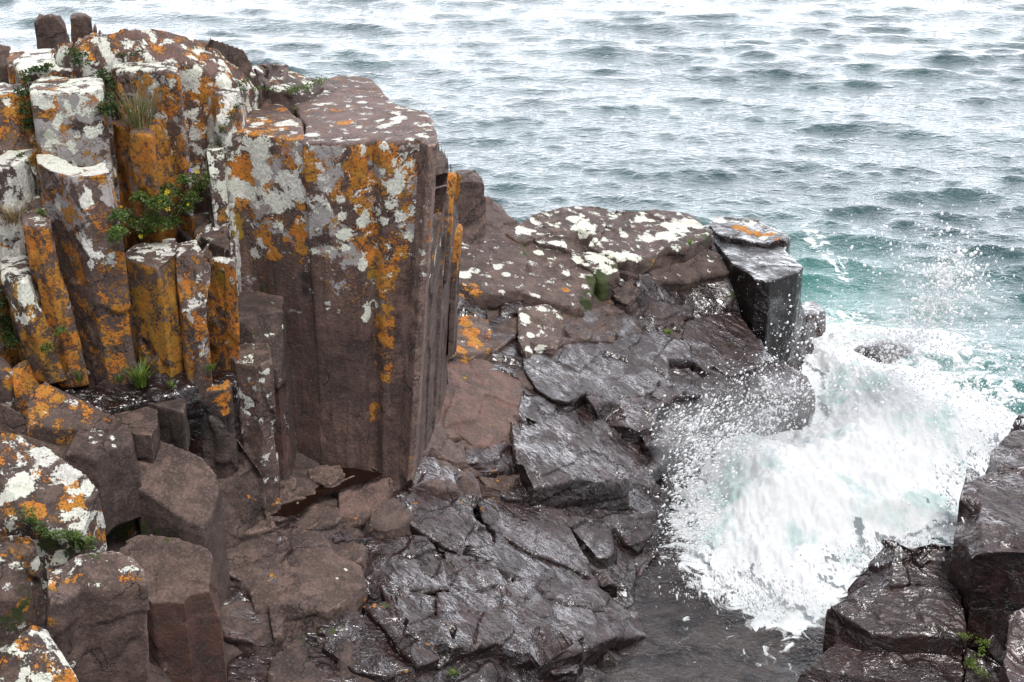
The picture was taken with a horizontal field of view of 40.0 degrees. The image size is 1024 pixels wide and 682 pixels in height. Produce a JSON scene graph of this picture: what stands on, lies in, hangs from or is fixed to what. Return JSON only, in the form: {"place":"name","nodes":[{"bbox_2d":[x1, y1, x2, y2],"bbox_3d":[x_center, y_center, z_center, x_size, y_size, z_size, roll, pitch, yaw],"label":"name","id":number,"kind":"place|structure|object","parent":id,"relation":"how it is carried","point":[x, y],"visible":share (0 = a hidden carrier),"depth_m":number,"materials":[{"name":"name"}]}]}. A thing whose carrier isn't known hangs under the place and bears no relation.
{"place":"outdoors","nodes":[
{"label":"outdoors","id":0,"kind":"place"},
{"bbox_2d":[36,205,47,215],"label":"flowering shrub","id":1,"kind":"object","parent":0,"point":[42,211],"visible":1,"depth_m":7.00,"materials":[{"name":"green plant"}]},
{"bbox_2d":[41,196,815,681],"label":"rock shelf","id":2,"kind":"object","parent":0,"point":[467,558],"visible":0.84,"depth_m":8.55,"materials":[{"name":"stone"}]},
{"bbox_2d":[0,44,10,83],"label":"rock block","id":3,"kind":"object","parent":2,"relation":"on","point":[4,52],"visible":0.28,"depth_m":7.98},
{"bbox_2d":[0,356,14,409],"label":"boulder","id":4,"kind":"object","parent":2,"relation":"on","point":[7,395],"visible":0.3,"depth_m":7.01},
{"bbox_2d":[0,275,20,367],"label":"rock column","id":5,"kind":"object","parent":2,"relation":"on","point":[12,358],"visible":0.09,"depth_m":7.33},
{"bbox_2d":[0,196,35,226],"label":"grass tuft","id":6,"kind":"object","parent":5,"relation":"on","point":[12,218],"visible":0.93,"depth_m":7.08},
{"bbox_2d":[0,403,26,435],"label":"rock slab","id":7,"kind":"object","parent":2,"relation":"on","point":[12,421],"visible":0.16,"depth_m":6.89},
{"bbox_2d":[0,149,39,259],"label":"rock column","id":8,"kind":"object","parent":2,"relation":"on","point":[18,180],"visible":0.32,"depth_m":7.17,"materials":[{"name":"stone"}]},
{"bbox_2d":[16,152,33,165],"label":"creeping plant","id":9,"kind":"object","parent":8,"relation":"on","point":[26,162],"visible":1,"depth_m":7.18,"materials":[{"name":"green plant"}]},
{"bbox_2d":[0,544,39,659],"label":"boulder","id":10,"kind":"object","parent":2,"relation":"on","point":[18,615],"visible":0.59,"depth_m":5.75,"materials":[{"name":"stone"}]},
{"bbox_2d":[0,83,39,192],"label":"rock column","id":11,"kind":"object","parent":2,"relation":"on","point":[14,136],"visible":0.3,"depth_m":7.32,"materials":[{"name":"stone"}]},
{"bbox_2d":[0,535,45,627],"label":"boulder","id":12,"kind":"object","parent":2,"relation":"on","point":[23,550],"visible":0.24,"depth_m":6.07,"materials":[{"name":"stone"}]},
{"bbox_2d":[12,360,41,415],"bbox_3d":[-2.460,0.496,7.254,0.178,0.814,0.222,-10,26,-21],"label":"boulder","id":13,"kind":"object","parent":2,"relation":"on","point":[25,382],"visible":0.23,"depth_m":7.08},
{"bbox_2d":[0,254,66,383],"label":"rock column","id":14,"kind":"object","parent":2,"relation":"on","point":[31,324],"visible":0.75,"depth_m":7.03,"materials":[{"name":"stone"}]},
{"bbox_2d":[0,327,18,344],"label":"grass tuft","id":15,"kind":"object","parent":14,"relation":"on","point":[7,338],"visible":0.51,"depth_m":7.25,"materials":[{"name":"green plant"}]},
{"bbox_2d":[0,287,23,350],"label":"leafy plant","id":16,"kind":"object","parent":14,"relation":"on","point":[4,319],"visible":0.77,"depth_m":7.21,"materials":[{"name":"green plant"}]},
{"bbox_2d":[40,323,66,356],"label":"plant","id":17,"kind":"object","parent":14,"relation":"on","point":[60,329],"visible":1,"depth_m":7.00,"materials":[{"name":"green plant"}]},
{"bbox_2d":[0,625,78,681],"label":"boulder","id":18,"kind":"object","parent":2,"relation":"on","point":[33,653],"visible":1,"depth_m":5.32,"materials":[{"name":"stone"}]},
{"bbox_2d":[34,14,69,50],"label":"rock block","id":19,"kind":"object","parent":2,"relation":"on","point":[50,30],"visible":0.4,"depth_m":8.59,"materials":[{"name":"stone"}]},
{"bbox_2d":[0,431,107,599],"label":"boulder","id":20,"kind":"object","parent":2,"relation":"on","point":[54,490],"visible":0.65,"depth_m":6.25,"materials":[{"name":"stone"}]},
{"bbox_2d":[13,504,98,550],"bbox_3d":[-2.005,0.825,6.170,0.352,0.213,0.137,0,24,0],"label":"moss","id":21,"kind":"object","parent":20,"relation":"on","point":[89,540],"visible":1,"depth_m":6.16,"materials":[{"name":"green plant"}]},
{"bbox_2d":[19,425,141,535],"bbox_3d":[-2.108,0.684,6.882,0.564,0.523,0.288,-7,25,-15],"label":"boulder","id":22,"kind":"object","parent":2,"relation":"on","point":[106,463],"visible":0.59,"depth_m":6.84,"materials":[{"name":"stone"}]},
{"bbox_2d":[26,382,139,544],"bbox_3d":[-2.145,0.753,7.098,0.496,1.070,0.312,0,24,0],"label":"rock block","id":23,"kind":"object","parent":2,"relation":"on","point":[57,416],"visible":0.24,"depth_m":6.90,"materials":[{"name":"stone"}]},
{"bbox_2d":[70,13,100,48],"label":"rock block","id":24,"kind":"object","parent":2,"relation":"on","point":[81,25],"visible":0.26,"depth_m":8.85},
{"bbox_2d":[36,154,136,384],"bbox_3d":[-2.203,-0.288,7.363,0.376,1.322,0.583,-9,25,-19],"label":"rock column","id":25,"kind":"object","parent":2,"relation":"on","point":[78,202],"visible":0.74,"depth_m":7.12,"materials":[{"name":"stone"}]},
{"bbox_2d":[44,551,149,681],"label":"boulder","id":26,"kind":"object","parent":2,"relation":"on","point":[97,609],"visible":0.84,"depth_m":5.87,"materials":[{"name":"stone"}]},
{"bbox_2d":[50,362,243,462],"bbox_3d":[-1.957,0.567,7.496,1.006,0.884,0.414,0,24,0],"label":"rock ledge","id":27,"kind":"object","parent":2,"relation":"on","point":[101,393],"visible":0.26,"depth_m":7.33,"materials":[{"name":"stone"}]},
{"bbox_2d":[22,195,88,387],"bbox_3d":[-2.389,-0.255,7.249,0.200,0.896,0.545,-12,27,-25],"label":"rock column","id":28,"kind":"object","parent":27,"relation":"on","point":[47,277],"visible":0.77,"depth_m":7.04,"materials":[{"name":"stone"}]},
{"bbox_2d":[69,368,86,381],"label":"grass tuft","id":29,"kind":"object","parent":27,"relation":"on","point":[79,379],"visible":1,"depth_m":7.18,"materials":[{"name":"green plant"}]},
{"bbox_2d":[113,374,125,382],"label":"grass tuft","id":30,"kind":"object","parent":27,"relation":"on","point":[118,378],"visible":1,"depth_m":7.30,"materials":[{"name":"green plant"}]},
{"bbox_2d":[111,406,159,458],"bbox_3d":[-1.953,0.441,7.258,0.270,0.162,0.493,-4,24,-10],"label":"rock block","id":31,"kind":"object","parent":27,"relation":"on","point":[142,425],"visible":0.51,"depth_m":7.11,"materials":[{"name":"stone"}]},
{"bbox_2d":[119,355,159,387],"bbox_3d":[-1.940,0.161,7.289,0.231,0.137,0.250,16,28,31],"label":"grass tuft","id":32,"kind":"object","parent":27,"relation":"on","point":[140,379],"visible":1,"depth_m":7.28,"materials":[{"name":"green plant"}]},
{"bbox_2d":[125,238,184,376],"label":"rock column","id":33,"kind":"object","parent":27,"relation":"on","point":[152,277],"visible":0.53,"depth_m":7.30,"materials":[{"name":"stone"}]},
{"bbox_2d":[105,171,206,244],"bbox_3d":[-1.886,-0.692,7.407,0.451,0.366,1.067,0,24,0],"label":"flowering shrub","id":34,"kind":"object","parent":33,"relation":"on","point":[153,219],"visible":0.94,"depth_m":7.39,"materials":[{"name":"green plant"}]},
{"bbox_2d":[148,398,189,450],"bbox_3d":[-1.763,0.405,7.391,0.299,0.250,0.225,12,27,25],"label":"rock block","id":35,"kind":"object","parent":27,"relation":"on","point":[174,424],"visible":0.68,"depth_m":7.27,"materials":[{"name":"stone"}]},
{"bbox_2d":[166,378,174,387],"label":"grass tuft","id":36,"kind":"object","parent":27,"relation":"on","point":[172,384],"visible":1,"depth_m":7.31,"materials":[{"name":"green plant"}]},
{"bbox_2d":[176,240,211,394],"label":"rock column","id":37,"kind":"object","parent":27,"relation":"on","point":[193,268],"visible":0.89,"depth_m":7.24,"materials":[{"name":"stone"}]},
{"bbox_2d":[201,361,217,370],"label":"grass tuft","id":38,"kind":"object","parent":27,"relation":"on","point":[210,367],"visible":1,"depth_m":7.29,"materials":[{"name":"green plant"}]},
{"bbox_2d":[199,379,238,479],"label":"rock column","id":39,"kind":"object","parent":27,"relation":"on","point":[220,446],"visible":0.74,"depth_m":7.45,"materials":[{"name":"stone"}]},
{"bbox_2d":[202,244,239,369],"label":"rock column","id":40,"kind":"object","parent":27,"relation":"on","point":[223,323],"visible":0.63,"depth_m":7.43,"materials":[{"name":"stone"}]},
{"bbox_2d":[52,28,258,211],"bbox_3d":[-1.950,-0.591,8.172,1.133,2.474,0.426,-6,25,-14],"label":"rock dome","id":41,"kind":"object","parent":2,"relation":"on","point":[202,71],"visible":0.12,"depth_m":7.70,"materials":[{"name":"stone"}]},
{"bbox_2d":[13,48,73,94],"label":"rock column","id":42,"kind":"object","parent":41,"relation":"on","point":[29,59],"visible":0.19,"depth_m":7.59,"materials":[{"name":"stone"}]},
{"bbox_2d":[6,51,24,83],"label":"rock block","id":43,"kind":"object","parent":42,"relation":"on","point":[12,57],"visible":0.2,"depth_m":7.82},
{"bbox_2d":[30,75,124,252],"bbox_3d":[-2.322,-0.929,7.533,0.399,0.945,0.537,-9,25,-19],"label":"rock column","id":44,"kind":"object","parent":41,"relation":"on","point":[70,128],"visible":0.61,"depth_m":7.24,"materials":[{"name":"stone"}]},
{"bbox_2d":[13,62,55,131],"bbox_3d":[-2.517,-1.286,7.389,0.182,0.300,0.375,0,24,0],"label":"creeping plant","id":45,"kind":"object","parent":44,"relation":"on","point":[29,120],"visible":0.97,"depth_m":7.30,"materials":[{"name":"green plant"}]},
{"bbox_2d":[89,68,118,117],"bbox_3d":[-2.135,-1.289,7.368,0.183,0.216,0.466,-3,24,-7],"label":"leafy plant","id":46,"kind":"object","parent":44,"relation":"on","point":[108,110],"visible":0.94,"depth_m":7.32,"materials":[{"name":"green plant"}]},
{"bbox_2d":[63,45,92,66],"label":"creeping plant","id":47,"kind":"object","parent":41,"relation":"on","point":[76,54],"visible":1,"depth_m":7.43,"materials":[{"name":"green plant"}]},
{"bbox_2d":[112,118,183,252],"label":"rock column","id":48,"kind":"object","parent":41,"relation":"on","point":[144,159],"visible":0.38,"depth_m":7.48,"materials":[{"name":"stone"}]},
{"bbox_2d":[101,75,171,129],"bbox_3d":[-1.956,-1.260,7.325,0.396,0.279,0.434,10,26,21],"label":"grass tuft","id":49,"kind":"object","parent":48,"relation":"on","point":[141,119],"visible":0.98,"depth_m":7.32,"materials":[{"name":"green plant"}]},
{"bbox_2d":[111,60,194,241],"bbox_3d":[-1.941,-1.050,7.756,0.414,0.980,0.433,0,24,0],"label":"rock column","id":50,"kind":"object","parent":41,"relation":"on","point":[170,115],"visible":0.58,"depth_m":7.50,"materials":[{"name":"stone"}]},
{"bbox_2d":[115,48,143,58],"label":"moss","id":51,"kind":"object","parent":50,"relation":"on","point":[130,54],"visible":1,"depth_m":7.54,"materials":[{"name":"green plant"}]},
{"bbox_2d":[194,210,230,256],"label":"rock column","id":52,"kind":"object","parent":41,"relation":"on","point":[206,232],"visible":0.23,"depth_m":7.64,"materials":[{"name":"stone"}]},
{"bbox_2d":[205,147,239,295],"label":"rock column","id":53,"kind":"object","parent":41,"relation":"on","point":[218,204],"visible":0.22,"depth_m":7.62,"materials":[{"name":"stone"}]},
{"bbox_2d":[204,83,247,291],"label":"rock column","id":54,"kind":"object","parent":41,"relation":"on","point":[221,102],"visible":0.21,"depth_m":7.67,"materials":[{"name":"stone"}]},
{"bbox_2d":[210,77,251,146],"bbox_3d":[-1.507,-1.264,7.740,0.164,0.288,0.504,5,24,11],"label":"moss","id":55,"kind":"object","parent":54,"relation":"on","point":[234,107],"visible":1,"depth_m":7.61,"materials":[{"name":"green plant"}]},
{"bbox_2d":[252,85,279,92],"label":"moss","id":56,"kind":"object","parent":41,"relation":"on","point":[273,89],"visible":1,"depth_m":8.12,"materials":[{"name":"green plant"}]},
{"bbox_2d":[119,534,226,681],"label":"rock block","id":57,"kind":"object","parent":2,"relation":"on","point":[185,633],"visible":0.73,"depth_m":6.83,"materials":[{"name":"stone"}]},
{"bbox_2d":[137,440,229,609],"bbox_3d":[-1.693,0.979,7.215,0.449,0.847,0.339,7,25,16],"label":"rock block","id":58,"kind":"object","parent":2,"relation":"on","point":[179,491],"visible":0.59,"depth_m":7.06,"materials":[{"name":"stone"}]},
{"bbox_2d":[181,168,211,193],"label":"flowering shrub","id":59,"kind":"object","parent":2,"relation":"on","point":[200,180],"visible":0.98,"depth_m":7.56,"materials":[{"name":"green plant"}]},
{"bbox_2d":[218,439,266,547],"bbox_3d":[-1.465,1.071,7.696,0.255,1.190,0.359,0,24,0],"label":"rock slab","id":60,"kind":"object","parent":2,"relation":"on","point":[243,494],"visible":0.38,"depth_m":7.58,"materials":[{"name":"stone"}]},
{"bbox_2d":[205,37,289,107],"bbox_3d":[-1.508,-0.788,8.480,0.274,2.173,0.898,14,28,29],"label":"rock block","id":61,"kind":"object","parent":2,"relation":"on","point":[237,57],"visible":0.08,"depth_m":8.03,"materials":[{"name":"stone"}]},
{"bbox_2d":[230,343,280,511],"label":"rock column","id":62,"kind":"object","parent":2,"relation":"on","point":[252,367],"visible":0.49,"depth_m":7.55,"materials":[{"name":"stone"}]},
{"bbox_2d":[244,513,275,539],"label":"stone","id":63,"kind":"object","parent":2,"relation":"on","point":[262,527],"visible":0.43,"depth_m":7.66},
{"bbox_2d":[238,289,297,480],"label":"rock column","id":64,"kind":"object","parent":2,"relation":"on","point":[262,317],"visible":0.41,"depth_m":7.76,"materials":[{"name":"stone"}]},
{"bbox_2d":[231,104,322,464],"bbox_3d":[-1.335,-0.289,8.399,0.481,2.180,1.084,0,24,0],"label":"rock column","id":65,"kind":"object","parent":2,"relation":"on","point":[267,142],"visible":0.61,"depth_m":7.81,"materials":[{"name":"stone"}]},
{"bbox_2d":[265,502,298,526],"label":"stone","id":66,"kind":"object","parent":2,"relation":"on","point":[280,521],"visible":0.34,"depth_m":7.76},
{"bbox_2d":[250,65,323,115],"bbox_3d":[-1.338,-0.780,8.761,0.468,1.919,0.600,0,24,0],"label":"rock block","id":67,"kind":"object","parent":2,"relation":"on","point":[288,101],"visible":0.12,"depth_m":8.23,"materials":[{"name":"stone"}]},
{"bbox_2d":[282,75,326,93],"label":"plant","id":68,"kind":"object","parent":67,"relation":"on","point":[297,88],"visible":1,"depth_m":8.29,"materials":[{"name":"green plant"}]},
{"bbox_2d":[280,473,297,501],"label":"stone","id":69,"kind":"object","parent":2,"relation":"on","point":[288,486],"visible":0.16,"depth_m":7.92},
{"bbox_2d":[282,485,319,503],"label":"stone","id":70,"kind":"object","parent":2,"relation":"on","point":[302,492],"visible":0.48,"depth_m":7.94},
{"bbox_2d":[270,467,382,515],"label":"tide pool","id":71,"kind":"structure","parent":2,"relation":"on","point":[293,508],"depth_m":8.00,"materials":[{"name":"black liquid"}]},
{"bbox_2d":[308,465,344,486],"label":"stone","id":72,"kind":"object","parent":71,"relation":"in","point":[326,475],"visible":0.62,"depth_m":8.07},
{"bbox_2d":[295,75,436,485],"bbox_3d":[-0.881,-0.365,8.557,0.748,2.184,1.620,-5,24,-10],"label":"rock column","id":73,"kind":"object","parent":2,"relation":"on","point":[363,137],"visible":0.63,"depth_m":7.79,"materials":[{"name":"stone"}]},
{"bbox_2d":[399,135,438,480],"bbox_3d":[-0.540,-0.146,7.898,0.299,2.033,0.216,0,24,0],"label":"rock column","id":74,"kind":"object","parent":2,"relation":"on","point":[416,332],"visible":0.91,"depth_m":7.80,"materials":[{"name":"stone"}]},
{"bbox_2d":[409,143,458,492],"bbox_3d":[-0.443,-0.260,8.353,0.240,2.086,1.124,2,24,4],"label":"rock column","id":75,"kind":"object","parent":2,"relation":"on","point":[435,374],"visible":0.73,"depth_m":8.26,"materials":[{"name":"stone"}]},
{"bbox_2d":[441,172,461,357],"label":"rock column","id":76,"kind":"object","parent":2,"relation":"on","point":[453,181],"visible":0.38,"depth_m":8.22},
{"bbox_2d":[447,667,461,677],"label":"grass tuft","id":77,"kind":"object","parent":2,"relation":"on","point":[452,671],"visible":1,"depth_m":7.39,"materials":[{"name":"green plant"}]},
{"bbox_2d":[447,221,462,356],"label":"rock column","id":78,"kind":"object","parent":2,"relation":"on","point":[453,317],"visible":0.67,"depth_m":8.78,"materials":[{"name":"stone"}]},
{"bbox_2d":[454,169,485,241],"bbox_3d":[-0.363,-0.785,11.166,0.324,1.162,0.486,0,24,0],"label":"boulder","id":79,"kind":"object","parent":2,"relation":"on","point":[472,209],"visible":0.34,"depth_m":10.95,"materials":[{"name":"stone"}]},
{"bbox_2d":[449,315,492,362],"bbox_3d":[-0.347,0.112,9.950,0.430,0.436,0.793,0,24,0],"label":"boulder","id":80,"kind":"object","parent":2,"relation":"on","point":[474,335],"visible":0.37,"depth_m":9.88,"materials":[{"name":"stone"}]},
{"bbox_2d":[459,233,527,310],"bbox_3d":[-0.189,-0.486,10.830,0.643,0.511,0.999,0,24,0],"label":"rock slab","id":81,"kind":"object","parent":2,"relation":"on","point":[493,266],"visible":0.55,"depth_m":10.67,"materials":[{"name":"stone"}]},
{"bbox_2d":[517,304,565,357],"bbox_3d":[0.214,0.029,10.316,0.394,0.434,0.690,0,24,0],"label":"boulder","id":82,"kind":"object","parent":2,"relation":"on","point":[541,328],"visible":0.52,"depth_m":10.29,"materials":[{"name":"stone"}]},
{"bbox_2d":[506,206,608,254],"bbox_3d":[0.472,-0.785,11.479,0.656,0.467,1.119,13,27,27],"label":"rock slab","id":83,"kind":"object","parent":2,"relation":"on","point":[570,229],"visible":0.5,"depth_m":11.33,"materials":[{"name":"stone"}]},
{"bbox_2d":[521,244,596,317],"bbox_3d":[0.346,-0.394,10.948,0.644,0.571,0.835,0,24,0],"label":"rock slab","id":84,"kind":"object","parent":2,"relation":"on","point":[561,281],"visible":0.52,"depth_m":10.81,"materials":[{"name":"stone"}]},
{"bbox_2d":[549,664,579,681],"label":"rock block","id":85,"kind":"object","parent":2,"relation":"on","point":[568,673],"visible":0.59,"depth_m":7.79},
{"bbox_2d":[559,514,617,567],"bbox_3d":[0.545,1.304,8.907,0.454,0.416,0.326,-10,26,-21],"label":"rock block","id":86,"kind":"object","parent":2,"relation":"on","point":[595,542],"visible":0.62,"depth_m":8.86,"materials":[{"name":"stone"}]},
{"bbox_2d":[570,252,619,301],"bbox_3d":[0.645,-0.441,11.088,0.401,0.459,0.378,0,24,0],"label":"rock slab","id":87,"kind":"object","parent":2,"relation":"on","point":[604,271],"visible":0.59,"depth_m":10.99,"materials":[{"name":"stone"}]},
{"bbox_2d":[611,278,638,316],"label":"rock","id":88,"kind":"object","parent":2,"relation":"on","point":[625,296],"visible":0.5,"depth_m":10.97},
{"bbox_2d":[587,209,712,274],"bbox_3d":[1.081,-0.753,11.613,1.299,0.507,0.744,-18,30,-34],"label":"rock slab","id":89,"kind":"object","parent":2,"relation":"on","point":[638,243],"visible":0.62,"depth_m":11.49,"materials":[{"name":"stone"}]},
{"bbox_2d":[686,237,693,245],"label":"grass tuft","id":90,"kind":"object","parent":89,"relation":"on","point":[689,243],"visible":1,"depth_m":11.41,"materials":[{"name":"green plant"}]},
{"bbox_2d":[619,248,728,293],"bbox_3d":[1.244,-0.448,11.489,1.146,0.592,0.401,-10,26,-22],"label":"rock slab","id":91,"kind":"object","parent":2,"relation":"on","point":[706,266],"visible":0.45,"depth_m":11.40,"materials":[{"name":"stone"}]},
{"bbox_2d":[708,218,802,365],"bbox_3d":[1.998,-0.174,11.971,0.727,1.399,1.346,0,24,0],"label":"rock block","id":92,"kind":"object","parent":2,"relation":"on","point":[745,264],"visible":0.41,"depth_m":11.35,"materials":[{"name":"stone"}]},
{"bbox_2d":[710,217,788,247],"bbox_3d":[2.020,-0.880,11.976,0.688,0.194,0.538,8,25,18],"label":"rock slab","id":93,"kind":"object","parent":92,"relation":"on","point":[746,231],"visible":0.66,"depth_m":11.87,"materials":[{"name":"stone"}]},
{"bbox_2d":[0,0,1023,681],"bbox_3d":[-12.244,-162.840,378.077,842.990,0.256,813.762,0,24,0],"label":"sea water","id":94,"kind":"structure","parent":0,"point":[704,112],"depth_m":18.64,"materials":[{"name":"liquid"}]},
{"bbox_2d":[803,301,825,349],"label":"wet rock","id":95,"kind":"object","parent":94,"relation":"in","point":[817,331],"visible":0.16,"depth_m":12.34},
{"bbox_2d":[612,140,1023,629],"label":"sea spray","id":96,"kind":"object","parent":94,"relation":"on","point":[943,283],"visible":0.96,"depth_m":9.76,"materials":[{"name":"white"}]},
{"bbox_2d":[676,322,1014,618],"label":"breaking wave","id":97,"kind":"object","parent":94,"relation":"on","point":[807,500],"visible":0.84,"depth_m":9.73,"materials":[{"name":"liquid"}]},
{"bbox_2d":[798,642,964,681],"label":"wet rock","id":98,"kind":"object","parent":94,"relation":"in","point":[841,662],"visible":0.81,"depth_m":7.73,"materials":[{"name":"stone"}]},
{"bbox_2d":[853,339,914,363],"bbox_3d":[3.213,0.306,12.110,0.623,0.634,0.448,-6,25,-13],"label":"wet rock","id":99,"kind":"object","parent":94,"relation":"in","point":[876,351],"visible":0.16,"depth_m":11.94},
{"bbox_2d":[822,584,966,664],"bbox_3d":[2.127,1.905,8.020,0.805,1.019,0.392,0,24,0],"label":"wet rock","id":100,"kind":"object","parent":94,"relation":"in","point":[911,619],"visible":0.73,"depth_m":7.82,"materials":[{"name":"stone"}]},
{"bbox_2d":[848,538,957,595],"bbox_3d":[2.248,1.729,8.234,0.701,1.199,0.423,0,24,0],"label":"wet rock","id":101,"kind":"object","parent":94,"relation":"in","point":[927,569],"visible":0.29,"depth_m":8.05,"materials":[{"name":"stone"}]},
{"bbox_2d":[963,468,979,486],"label":"wet rock","id":102,"kind":"object","parent":94,"relation":"in","point":[971,476],"visible":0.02,"depth_m":9.23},
{"bbox_2d":[963,648,1000,681],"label":"wet rock","id":103,"kind":"object","parent":94,"relation":"in","point":[992,667],"visible":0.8,"depth_m":7.71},
{"bbox_2d":[956,632,990,678],"bbox_3d":[2.580,1.682,7.710,0.262,0.209,0.218,-20,31,-37],"label":"plant","id":104,"kind":"object","parent":103,"relation":"on","point":[984,641],"visible":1,"depth_m":7.69,"materials":[{"name":"green plant"}]},
{"bbox_2d":[947,467,1023,653],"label":"wet rock","id":105,"kind":"object","parent":94,"relation":"in","point":[985,577],"visible":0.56,"depth_m":7.80,"materials":[{"name":"stone"}]},
{"bbox_2d":[969,635,1004,670],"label":"wet rock","id":106,"kind":"object","parent":94,"relation":"in","point":[994,652],"visible":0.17,"depth_m":7.86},
{"bbox_2d":[985,430,1023,473],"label":"wet rock","id":107,"kind":"object","parent":94,"relation":"in","point":[1012,443],"visible":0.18,"depth_m":8.44,"materials":[{"name":"stone"}]},
{"bbox_2d":[994,608,1023,681],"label":"wet rock","id":108,"kind":"object","parent":94,"relation":"in","point":[1013,668],"visible":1,"depth_m":7.05,"materials":[{"name":"stone"}]},
{"bbox_2d":[1009,412,1023,433],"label":"wet rock","id":109,"kind":"object","parent":94,"relation":"in","point":[1016,427],"visible":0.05,"depth_m":10.14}
]}

